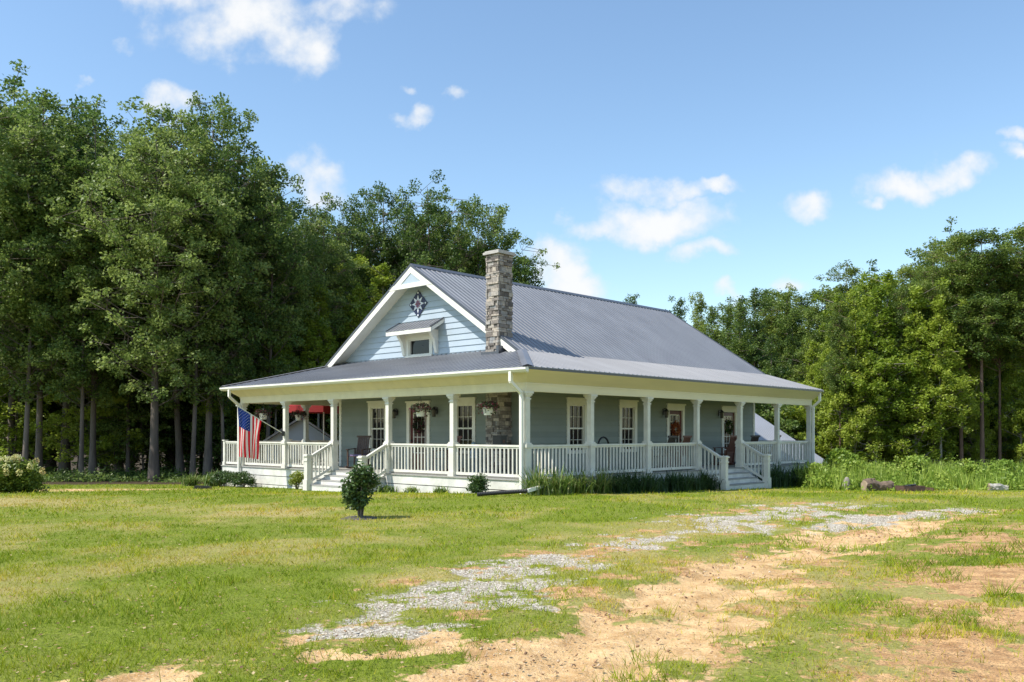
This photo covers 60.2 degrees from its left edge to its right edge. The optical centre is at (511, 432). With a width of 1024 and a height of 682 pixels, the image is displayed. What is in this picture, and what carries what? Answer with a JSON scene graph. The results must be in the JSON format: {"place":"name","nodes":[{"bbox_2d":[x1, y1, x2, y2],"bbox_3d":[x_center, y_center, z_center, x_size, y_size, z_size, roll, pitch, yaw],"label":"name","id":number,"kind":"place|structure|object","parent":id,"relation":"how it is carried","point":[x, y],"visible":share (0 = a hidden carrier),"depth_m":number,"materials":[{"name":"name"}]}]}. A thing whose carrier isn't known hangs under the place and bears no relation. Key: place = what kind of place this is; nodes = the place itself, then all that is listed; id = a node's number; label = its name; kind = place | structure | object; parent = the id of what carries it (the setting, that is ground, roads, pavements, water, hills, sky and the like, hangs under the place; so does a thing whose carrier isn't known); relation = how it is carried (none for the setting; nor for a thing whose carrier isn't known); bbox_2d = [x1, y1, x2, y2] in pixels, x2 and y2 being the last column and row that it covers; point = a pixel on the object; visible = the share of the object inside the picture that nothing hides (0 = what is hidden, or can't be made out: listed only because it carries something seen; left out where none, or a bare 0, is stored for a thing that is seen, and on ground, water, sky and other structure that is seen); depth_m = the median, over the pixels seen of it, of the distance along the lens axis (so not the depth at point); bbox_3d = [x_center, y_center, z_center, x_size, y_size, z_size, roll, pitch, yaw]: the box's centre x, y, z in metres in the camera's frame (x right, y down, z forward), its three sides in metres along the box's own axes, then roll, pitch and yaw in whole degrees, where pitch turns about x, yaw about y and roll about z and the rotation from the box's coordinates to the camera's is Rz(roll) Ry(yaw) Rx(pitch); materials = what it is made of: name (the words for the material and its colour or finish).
{"place":"outdoors","nodes":[
{"label":"outdoors","id":0,"kind":"place"},
{"bbox_2d":[0,451,1023,681],"bbox_3d":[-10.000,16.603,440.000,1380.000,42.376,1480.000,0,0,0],"label":"ground","id":1,"kind":"structure","parent":0,"point":[1002,658],"depth_m":9.00,"materials":[{"name":"green plant"}]},
{"bbox_2d":[0,454,49,492],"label":"hydrangea","id":2,"kind":"object","parent":1,"relation":"on","point":[17,474],"visible":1,"depth_m":24.91,"materials":[{"name":"green plant"}]},
{"bbox_2d":[0,367,84,460],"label":"understory tree","id":3,"kind":"object","parent":1,"relation":"on","point":[18,406],"visible":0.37,"depth_m":49.16,"materials":[{"name":"green plant"}]},
{"bbox_2d":[0,59,85,457],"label":"hardwood tree","id":4,"kind":"object","parent":1,"relation":"on","point":[12,81],"visible":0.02,"depth_m":49.92,"materials":[{"name":"green plant"}]},
{"bbox_2d":[0,85,97,386],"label":"oak tree","id":5,"kind":"object","parent":1,"relation":"on","point":[12,120],"visible":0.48,"depth_m":41.89,"materials":[{"name":"green plant"}]},
{"bbox_2d":[0,125,102,461],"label":"hardwood tree","id":6,"kind":"object","parent":1,"relation":"on","point":[13,277],"visible":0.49,"depth_m":42.31,"materials":[{"name":"green plant"}]},
{"bbox_2d":[0,86,113,471],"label":"hardwood tree","id":7,"kind":"object","parent":1,"relation":"on","point":[51,124],"visible":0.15,"depth_m":45.22,"materials":[{"name":"green plant"}]},
{"bbox_2d":[0,91,137,472],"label":"oak tree","id":8,"kind":"object","parent":1,"relation":"on","point":[76,119],"visible":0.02,"depth_m":49.41,"materials":[{"name":"green plant"}]},
{"bbox_2d":[4,144,144,481],"bbox_3d":[-21.253,-5.827,43.092,5.777,16.540,5.452,0,0,21],"label":"hardwood tree","id":9,"kind":"object","parent":1,"relation":"on","point":[70,354],"visible":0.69,"depth_m":42.24,"materials":[{"name":"green plant"}]},
{"bbox_2d":[1,94,160,480],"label":"hardwood tree","id":10,"kind":"object","parent":1,"relation":"on","point":[92,463],"visible":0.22,"depth_m":43.78,"materials":[{"name":"green plant"}]},
{"bbox_2d":[23,359,145,464],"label":"understory tree","id":11,"kind":"object","parent":1,"relation":"on","point":[68,427],"visible":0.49,"depth_m":46.59,"materials":[{"name":"green plant"}]},
{"bbox_2d":[1,105,178,471],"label":"oak tree","id":12,"kind":"object","parent":1,"relation":"on","point":[99,153],"visible":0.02,"depth_m":48.79,"materials":[{"name":"green plant"}]},
{"bbox_2d":[62,404,148,472],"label":"understory tree","id":13,"kind":"object","parent":1,"relation":"on","point":[114,453],"visible":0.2,"depth_m":48.97,"materials":[{"name":"green plant"}]},
{"bbox_2d":[91,162,151,474],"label":"hardwood tree","id":14,"kind":"object","parent":1,"relation":"on","point":[130,398],"visible":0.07,"depth_m":46.69,"materials":[{"name":"green plant"}]},
{"bbox_2d":[36,464,220,482],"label":"forest undergrowth","id":15,"kind":"object","parent":1,"relation":"on","point":[73,475],"visible":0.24,"depth_m":42.56,"materials":[{"name":"green plant"}]},
{"bbox_2d":[85,362,184,473],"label":"understory tree","id":16,"kind":"object","parent":1,"relation":"on","point":[108,427],"visible":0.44,"depth_m":47.24,"materials":[{"name":"green plant"}]},
{"bbox_2d":[21,101,272,481],"bbox_3d":[-16.728,-6.576,42.529,9.980,17.988,11.001,0,0,38],"label":"oak tree","id":17,"kind":"object","parent":1,"relation":"on","point":[138,355],"visible":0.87,"depth_m":41.06,"materials":[{"name":"green plant"}]},
{"bbox_2d":[109,135,258,476],"bbox_3d":[-15.612,-6.000,42.961,6.486,16.900,6.595,0,0,-8],"label":"hardwood tree","id":18,"kind":"object","parent":1,"relation":"on","point":[209,362],"visible":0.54,"depth_m":42.32,"materials":[{"name":"green plant"}]},
{"bbox_2d":[91,96,279,477],"bbox_3d":[-17.538,-7.320,47.072,10.139,19.812,10.309,0,0,-17],"label":"hardwood tree","id":19,"kind":"object","parent":1,"relation":"on","point":[179,459],"visible":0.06,"depth_m":46.18,"materials":[{"name":"green plant"}]},
{"bbox_2d":[159,376,230,477],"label":"understory tree","id":20,"kind":"object","parent":1,"relation":"on","point":[199,446],"visible":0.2,"depth_m":49.23,"materials":[{"name":"green plant"}]},
{"bbox_2d":[98,90,305,476],"bbox_3d":[-15.458,-7.455,43.991,9.356,19.959,10.966,0,0,-28],"label":"oak tree","id":21,"kind":"object","parent":1,"relation":"on","point":[225,126],"visible":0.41,"depth_m":43.83,"materials":[{"name":"green plant"}]},
{"bbox_2d":[197,322,248,423],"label":"sweetgum tree","id":22,"kind":"object","parent":1,"relation":"on","point":[216,409],"visible":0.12,"depth_m":45.54,"materials":[{"name":"green plant"}]},
{"bbox_2d":[170,178,277,471],"bbox_3d":[-14.307,-5.111,43.990,5.181,15.186,5.268,0,0,43],"label":"hardwood tree","id":23,"kind":"object","parent":1,"relation":"on","point":[226,379],"visible":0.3,"depth_m":43.62,"materials":[{"name":"green plant"}]},
{"bbox_2d":[183,389,282,464],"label":"understory tree","id":24,"kind":"object","parent":1,"relation":"on","point":[216,429],"visible":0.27,"depth_m":46.58,"materials":[{"name":"green plant"}]},
{"bbox_2d":[179,108,313,375],"bbox_3d":[-15.039,-7.520,48.224,7.869,20.277,7.426,0,0,36],"label":"hardwood tree","id":25,"kind":"object","parent":1,"relation":"on","point":[244,138],"visible":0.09,"depth_m":47.61,"materials":[{"name":"green plant"}]},
{"bbox_2d":[245,296,301,432],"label":"sweetgum tree","id":26,"kind":"object","parent":1,"relation":"on","point":[284,349],"visible":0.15,"depth_m":46.58,"materials":[{"name":"green plant"}]},
{"bbox_2d":[224,162,327,462],"bbox_3d":[-12.843,-5.757,45.974,6.380,16.622,6.487,0,0,7],"label":"hardwood tree","id":27,"kind":"object","parent":1,"relation":"on","point":[299,281],"visible":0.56,"depth_m":45.32,"materials":[{"name":"green plant"}]},
{"bbox_2d":[263,417,330,462],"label":"shed","id":28,"kind":"structure","parent":1,"relation":"on","point":[296,430],"depth_m":40.63,"materials":[{"name":"grey"}]},
{"bbox_2d":[248,192,377,323],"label":"oak tree","id":29,"kind":"object","parent":1,"relation":"on","point":[301,224],"visible":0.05,"depth_m":52.85,"materials":[{"name":"green plant"}]},
{"bbox_2d":[290,284,338,427],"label":"sweetgum tree","id":30,"kind":"object","parent":1,"relation":"on","point":[321,351],"visible":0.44,"depth_m":47.66,"materials":[{"name":"green plant"}]},
{"bbox_2d":[281,193,370,431],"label":"hardwood tree","id":31,"kind":"object","parent":1,"relation":"on","point":[339,302],"visible":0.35,"depth_m":49.34,"materials":[{"name":"green plant"}]},
{"bbox_2d":[309,258,367,460],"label":"sweetgum tree","id":32,"kind":"object","parent":1,"relation":"on","point":[340,267],"visible":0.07,"depth_m":51.40,"materials":[{"name":"green plant"}]},
{"bbox_2d":[305,193,405,318],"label":"oak tree","id":33,"kind":"object","parent":1,"relation":"on","point":[362,220],"visible":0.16,"depth_m":54.55,"materials":[{"name":"green plant"}]},
{"bbox_2d":[336,283,380,348],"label":"sweetgum tree","id":34,"kind":"object","parent":1,"relation":"on","point":[359,295],"visible":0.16,"depth_m":49.69,"materials":[{"name":"green plant"}]},
{"bbox_2d":[339,461,382,516],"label":"young tree","id":35,"kind":"object","parent":1,"relation":"on","point":[357,490],"visible":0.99,"depth_m":16.43,"materials":[{"name":"green plant"}]},
{"bbox_2d":[313,181,433,306],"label":"oak tree","id":36,"kind":"object","parent":1,"relation":"on","point":[378,195],"visible":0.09,"depth_m":57.03,"materials":[{"name":"green plant"}]},
{"bbox_2d":[353,254,395,310],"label":"sweetgum tree","id":37,"kind":"object","parent":1,"relation":"on","point":[382,279],"visible":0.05,"depth_m":52.69,"materials":[{"name":"green plant"}]},
{"bbox_2d":[356,169,506,309],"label":"oak tree","id":38,"kind":"object","parent":1,"relation":"on","point":[423,220],"visible":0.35,"depth_m":54.10,"materials":[{"name":"green plant"}]},
{"bbox_2d":[380,198,495,272],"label":"oak tree","id":39,"kind":"object","parent":1,"relation":"on","point":[449,223],"visible":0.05,"depth_m":57.28,"materials":[{"name":"green plant"}]},
{"bbox_2d":[466,472,490,493],"bbox_3d":[-0.907,1.376,23.668,0.696,0.603,0.805,0,0,0],"label":"boxwood","id":40,"kind":"object","parent":1,"relation":"on","point":[478,483],"visible":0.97,"depth_m":23.52,"materials":[{"name":"green plant"}]},
{"bbox_2d":[418,195,559,282],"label":"oak tree","id":41,"kind":"object","parent":1,"relation":"on","point":[493,224],"visible":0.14,"depth_m":54.82,"materials":[{"name":"green plant"}]},
{"bbox_2d":[470,217,541,285],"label":"hardwood tree","id":42,"kind":"object","parent":1,"relation":"on","point":[520,272],"visible":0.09,"depth_m":54.45,"materials":[{"name":"green plant"}]},
{"bbox_2d":[0,483,1023,681],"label":"grass","id":43,"kind":"structure","parent":1,"relation":"on","point":[587,584],"depth_m":10.11,"materials":[{"name":"green plant"}]},
{"bbox_2d":[219,249,823,493],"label":"house","id":44,"kind":"structure","parent":1,"relation":"on","point":[569,379],"depth_m":29.75,"materials":[{"name":"grey"}]},
{"bbox_2d":[236,405,283,458],"bbox_3d":[-8.818,-0.004,31.032,1.762,1.896,0.234,0,0,-34],"label":"flag","id":45,"kind":"object","parent":44,"relation":"attached to","point":[249,427],"visible":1,"depth_m":30.81,"materials":[{"name":"multicoloured fabric"}]},
{"bbox_2d":[345,436,372,468],"bbox_3d":[-5.363,0.692,30.999,0.665,1.154,0.962,0,0,18],"label":"rocking chair","id":46,"kind":"object","parent":44,"relation":"on","point":[363,451],"visible":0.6,"depth_m":31.23,"materials":[{"name":"brown wood"}]},
{"bbox_2d":[366,401,384,451],"bbox_3d":[-4.838,-0.220,31.861,1.120,1.830,0.160,0,0,43],"label":"window","id":47,"kind":"structure","parent":44,"relation":"in","point":[376,409],"depth_m":31.98,"materials":[{"name":"white paint"}]},
{"bbox_2d":[405,401,430,469],"bbox_3d":[-3.208,0.098,30.340,1.260,2.345,0.155,0,0,43],"label":"door","id":48,"kind":"structure","parent":44,"relation":"in","point":[411,437],"depth_m":30.45,"materials":[{"name":"white paint"}]},
{"bbox_2d":[404,332,432,357],"bbox_3d":[-3.043,-3.010,30.447,1.420,0.850,0.540,0,0,43],"label":"window","id":49,"kind":"structure","parent":44,"relation":"in","point":[420,344],"depth_m":30.37,"materials":[{"name":"white paint"}]},
{"bbox_2d":[457,397,476,453],"bbox_3d":[-1.544,-0.220,28.785,1.100,1.830,0.160,0,0,43],"label":"window","id":50,"kind":"structure","parent":44,"relation":"in","point":[466,416],"depth_m":28.78,"materials":[{"name":"white paint"}]},
{"bbox_2d":[566,397,586,453],"bbox_3d":[2.116,-0.220,28.920,0.160,1.830,1.110,0,0,43],"label":"window","id":51,"kind":"structure","parent":44,"relation":"in","point":[576,409],"depth_m":28.98,"materials":[{"name":"white paint"}]},
{"bbox_2d":[618,400,638,451],"bbox_3d":[4.063,-0.220,31.000,0.160,1.830,1.110,0,0,43],"label":"window","id":52,"kind":"structure","parent":44,"relation":"in","point":[627,408],"depth_m":31.10,"materials":[{"name":"white paint"}]},
{"bbox_2d":[666,403,685,465],"bbox_3d":[6.137,0.098,33.224,0.155,2.345,1.260,0,0,43],"label":"door","id":53,"kind":"structure","parent":44,"relation":"in","point":[678,415],"depth_m":33.37,"materials":[{"name":"white paint"}]},
{"bbox_2d":[721,406,736,462],"bbox_3d":[8.870,0.098,36.143,0.155,2.345,1.280,0,0,43],"label":"door","id":54,"kind":"structure","parent":44,"relation":"in","point":[725,437],"depth_m":36.17,"materials":[{"name":"white paint"}]},
{"bbox_2d":[511,462,564,495],"bbox_3d":[0.754,1.165,22.996,2.010,0.916,1.799,0,0,0],"label":"daylily","id":55,"kind":"object","parent":1,"relation":"on","point":[538,480],"visible":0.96,"depth_m":22.80,"materials":[{"name":"green plant"}]},
{"bbox_2d":[543,467,580,494],"bbox_3d":[1.239,1.227,23.716,1.654,0.856,1.720,0,0,24],"label":"daylily","id":56,"kind":"object","parent":1,"relation":"on","point":[565,486],"visible":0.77,"depth_m":23.50,"materials":[{"name":"green plant"}]},
{"bbox_2d":[561,465,600,493],"bbox_3d":[1.778,1.259,24.262,1.654,0.856,1.720,0,0,-33],"label":"daylily","id":57,"kind":"object","parent":1,"relation":"on","point":[582,488],"visible":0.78,"depth_m":24.07,"materials":[{"name":"green plant"}]},
{"bbox_2d":[585,463,623,493],"bbox_3d":[2.359,1.263,24.874,1.798,0.916,2.010,0,0,-42],"label":"daylily","id":58,"kind":"object","parent":1,"relation":"on","point":[602,484],"visible":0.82,"depth_m":24.69,"materials":[{"name":"green plant"}]},
{"bbox_2d":[659,468,693,491],"bbox_3d":[4.946,1.454,27.599,1.660,0.794,1.752,0,0,43],"label":"daylily","id":59,"kind":"object","parent":1,"relation":"on","point":[672,479],"visible":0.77,"depth_m":27.42,"materials":[{"name":"green plant"}]},
{"bbox_2d":[706,303,737,351],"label":"conifer tree","id":60,"kind":"object","parent":1,"relation":"on","point":[727,311],"visible":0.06,"depth_m":65.71,"materials":[{"name":"green plant"}]},
{"bbox_2d":[721,300,760,367],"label":"conifer tree","id":61,"kind":"object","parent":1,"relation":"on","point":[739,347],"visible":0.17,"depth_m":61.99,"materials":[{"name":"green plant"}]},
{"bbox_2d":[726,288,788,412],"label":"conifer tree","id":62,"kind":"object","parent":1,"relation":"on","point":[755,301],"visible":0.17,"depth_m":63.63,"materials":[{"name":"green plant"}]},
{"bbox_2d":[750,332,791,429],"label":"conifer tree","id":63,"kind":"object","parent":1,"relation":"on","point":[772,371],"visible":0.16,"depth_m":55.77,"materials":[{"name":"green plant"}]},
{"bbox_2d":[752,288,799,368],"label":"pine tree","id":64,"kind":"object","parent":1,"relation":"on","point":[768,319],"visible":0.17,"depth_m":67.50,"materials":[{"name":"green plant"}]},
{"bbox_2d":[755,366,805,437],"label":"understory tree","id":65,"kind":"object","parent":1,"relation":"on","point":[762,409],"visible":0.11,"depth_m":53.02,"materials":[{"name":"green plant"}]},
{"bbox_2d":[762,304,810,382],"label":"conifer tree","id":66,"kind":"object","parent":1,"relation":"on","point":[793,343],"visible":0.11,"depth_m":59.72,"materials":[{"name":"green plant"}]},
{"bbox_2d":[759,287,819,381],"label":"conifer tree","id":67,"kind":"object","parent":1,"relation":"on","point":[784,306],"visible":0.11,"depth_m":65.59,"materials":[{"name":"green plant"}]},
{"bbox_2d":[755,413,826,465],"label":"garage","id":68,"kind":"structure","parent":1,"relation":"on","point":[764,429],"depth_m":43.19,"materials":[{"name":"metal"}]},
{"bbox_2d":[780,308,829,423],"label":"conifer tree","id":69,"kind":"object","parent":1,"relation":"on","point":[809,325],"visible":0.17,"depth_m":58.08,"materials":[{"name":"green plant"}]},
{"bbox_2d":[793,339,825,457],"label":"sweetgum tree","id":70,"kind":"object","parent":1,"relation":"on","point":[812,353],"visible":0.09,"depth_m":55.98,"materials":[{"name":"green plant"}]},
{"bbox_2d":[763,380,859,458],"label":"understory tree","id":71,"kind":"object","parent":1,"relation":"on","point":[800,436],"visible":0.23,"depth_m":52.67,"materials":[{"name":"green plant"}]},
{"bbox_2d":[796,288,842,383],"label":"pine tree","id":72,"kind":"object","parent":1,"relation":"on","point":[828,295],"visible":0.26,"depth_m":63.45,"materials":[{"name":"green plant"}]},
{"bbox_2d":[799,321,852,446],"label":"sweetgum tree","id":73,"kind":"object","parent":1,"relation":"on","point":[820,378],"visible":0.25,"depth_m":52.85,"materials":[{"name":"green plant"}]},
{"bbox_2d":[807,259,865,339],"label":"pine tree","id":74,"kind":"object","parent":1,"relation":"on","point":[851,272],"visible":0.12,"depth_m":65.59,"materials":[{"name":"green plant"}]},
{"bbox_2d":[822,448,861,473],"bbox_3d":[12.896,1.336,34.553,1.491,1.583,1.588,0,0,12],"label":"weed bush","id":75,"kind":"object","parent":1,"relation":"on","point":[840,455],"visible":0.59,"depth_m":34.33,"materials":[{"name":"green plant"}]},
{"bbox_2d":[821,296,863,448],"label":"pine tree","id":76,"kind":"object","parent":1,"relation":"on","point":[838,355],"visible":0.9,"depth_m":50.73,"materials":[{"name":"green plant"}]},
{"bbox_2d":[816,383,878,450],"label":"sweetgum tree","id":77,"kind":"object","parent":1,"relation":"on","point":[832,418],"visible":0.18,"depth_m":51.59,"materials":[{"name":"green plant"}]},
{"bbox_2d":[817,289,901,463],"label":"sweetgum tree","id":78,"kind":"object","parent":1,"relation":"on","point":[851,437],"visible":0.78,"depth_m":50.43,"materials":[{"name":"green plant"}]},
{"bbox_2d":[832,284,923,464],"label":"sweetgum tree","id":79,"kind":"object","parent":1,"relation":"on","point":[877,327],"visible":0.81,"depth_m":50.12,"materials":[{"name":"green plant"}]},
{"bbox_2d":[847,269,928,468],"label":"sweetgum tree","id":80,"kind":"object","parent":1,"relation":"on","point":[888,279],"visible":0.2,"depth_m":51.42,"materials":[{"name":"green plant"}]},
{"bbox_2d":[878,285,921,461],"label":"pine tree","id":81,"kind":"object","parent":1,"relation":"on","point":[901,325],"visible":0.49,"depth_m":50.67,"materials":[{"name":"green plant"}]},
{"bbox_2d":[785,455,1023,490],"bbox_3d":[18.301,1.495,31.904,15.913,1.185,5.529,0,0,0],"label":"tall grass","id":82,"kind":"structure","parent":1,"relation":"on","point":[960,483],"depth_m":30.82,"materials":[{"name":"green plant"}]},
{"bbox_2d":[890,263,932,310],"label":"pine tree","id":83,"kind":"object","parent":1,"relation":"on","point":[910,273],"visible":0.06,"depth_m":61.82,"materials":[{"name":"green plant"}]},
{"bbox_2d":[879,277,972,468],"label":"sweetgum tree","id":84,"kind":"object","parent":1,"relation":"on","point":[929,429],"visible":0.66,"depth_m":49.83,"materials":[{"name":"green plant"}]},
{"bbox_2d":[905,236,948,282],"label":"hardwood tree","id":85,"kind":"object","parent":1,"relation":"on","point":[920,255],"visible":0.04,"depth_m":66.39,"materials":[{"name":"green plant"}]},
{"bbox_2d":[894,318,967,467],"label":"sweetgum tree","id":86,"kind":"object","parent":1,"relation":"on","point":[955,434],"visible":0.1,"depth_m":51.28,"materials":[{"name":"green plant"}]},
{"bbox_2d":[914,235,961,339],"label":"pine tree","id":87,"kind":"object","parent":1,"relation":"on","point":[947,250],"visible":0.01,"depth_m":55.98,"materials":[{"name":"green plant"}]},
{"bbox_2d":[910,263,970,449],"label":"pine tree","id":88,"kind":"object","parent":1,"relation":"on","point":[931,273],"visible":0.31,"depth_m":50.66,"materials":[{"name":"green plant"}]},
{"bbox_2d":[902,294,988,466],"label":"sweetgum tree","id":89,"kind":"object","parent":1,"relation":"on","point":[954,398],"visible":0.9,"depth_m":49.32,"materials":[{"name":"green plant"}]},
{"bbox_2d":[913,232,1003,465],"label":"pine tree","id":90,"kind":"object","parent":1,"relation":"on","point":[954,242],"visible":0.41,"depth_m":50.58,"materials":[{"name":"green plant"}]},
{"bbox_2d":[926,368,1022,469],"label":"understory tree","id":91,"kind":"object","parent":1,"relation":"on","point":[990,414],"visible":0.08,"depth_m":52.94,"materials":[{"name":"green plant"}]},
{"bbox_2d":[954,353,1005,469],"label":"sweetgum tree","id":92,"kind":"object","parent":1,"relation":"on","point":[975,447],"visible":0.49,"depth_m":51.69,"materials":[{"name":"green plant"}]},
{"bbox_2d":[938,227,1023,470],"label":"pine tree","id":93,"kind":"object","parent":1,"relation":"on","point":[989,259],"visible":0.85,"depth_m":49.50,"materials":[{"name":"green plant"}]},
{"bbox_2d":[965,247,1023,460],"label":"pine tree","id":94,"kind":"object","parent":1,"relation":"on","point":[999,352],"visible":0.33,"depth_m":50.64,"materials":[{"name":"green plant"}]},
{"bbox_2d":[974,222,1023,353],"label":"pine tree","id":95,"kind":"object","parent":1,"relation":"on","point":[1017,233],"visible":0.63,"depth_m":49.68,"materials":[{"name":"green plant"}]},
{"bbox_2d":[987,355,1023,468],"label":"sweetgum tree","id":96,"kind":"object","parent":1,"relation":"on","point":[1014,442],"visible":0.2,"depth_m":53.66,"materials":[{"name":"green plant"}]},
{"bbox_2d":[989,340,1023,464],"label":"sweetgum tree","id":97,"kind":"object","parent":1,"relation":"on","point":[1016,385],"visible":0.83,"depth_m":50.96,"materials":[{"name":"green plant"}]},
{"bbox_2d":[0,492,1023,681],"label":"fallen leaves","id":98,"kind":"object","parent":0,"point":[555,651],"visible":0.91,"depth_m":7.64,"materials":[{"name":"brown plant"}]},
{"bbox_2d":[0,0,1023,366],"label":"sky","id":99,"kind":"structure","parent":0,"point":[656,150],"materials":[{"name":"blue"}]},
{"bbox_2d":[163,527,938,681],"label":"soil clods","id":100,"kind":"object","parent":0,"point":[595,660],"visible":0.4,"depth_m":7.97,"materials":[{"name":"brown soil"}]},
{"bbox_2d":[301,503,996,651],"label":"gravel","id":101,"kind":"structure","parent":0,"point":[917,514],"depth_m":15.00,"materials":[{"name":"grey gravel"}]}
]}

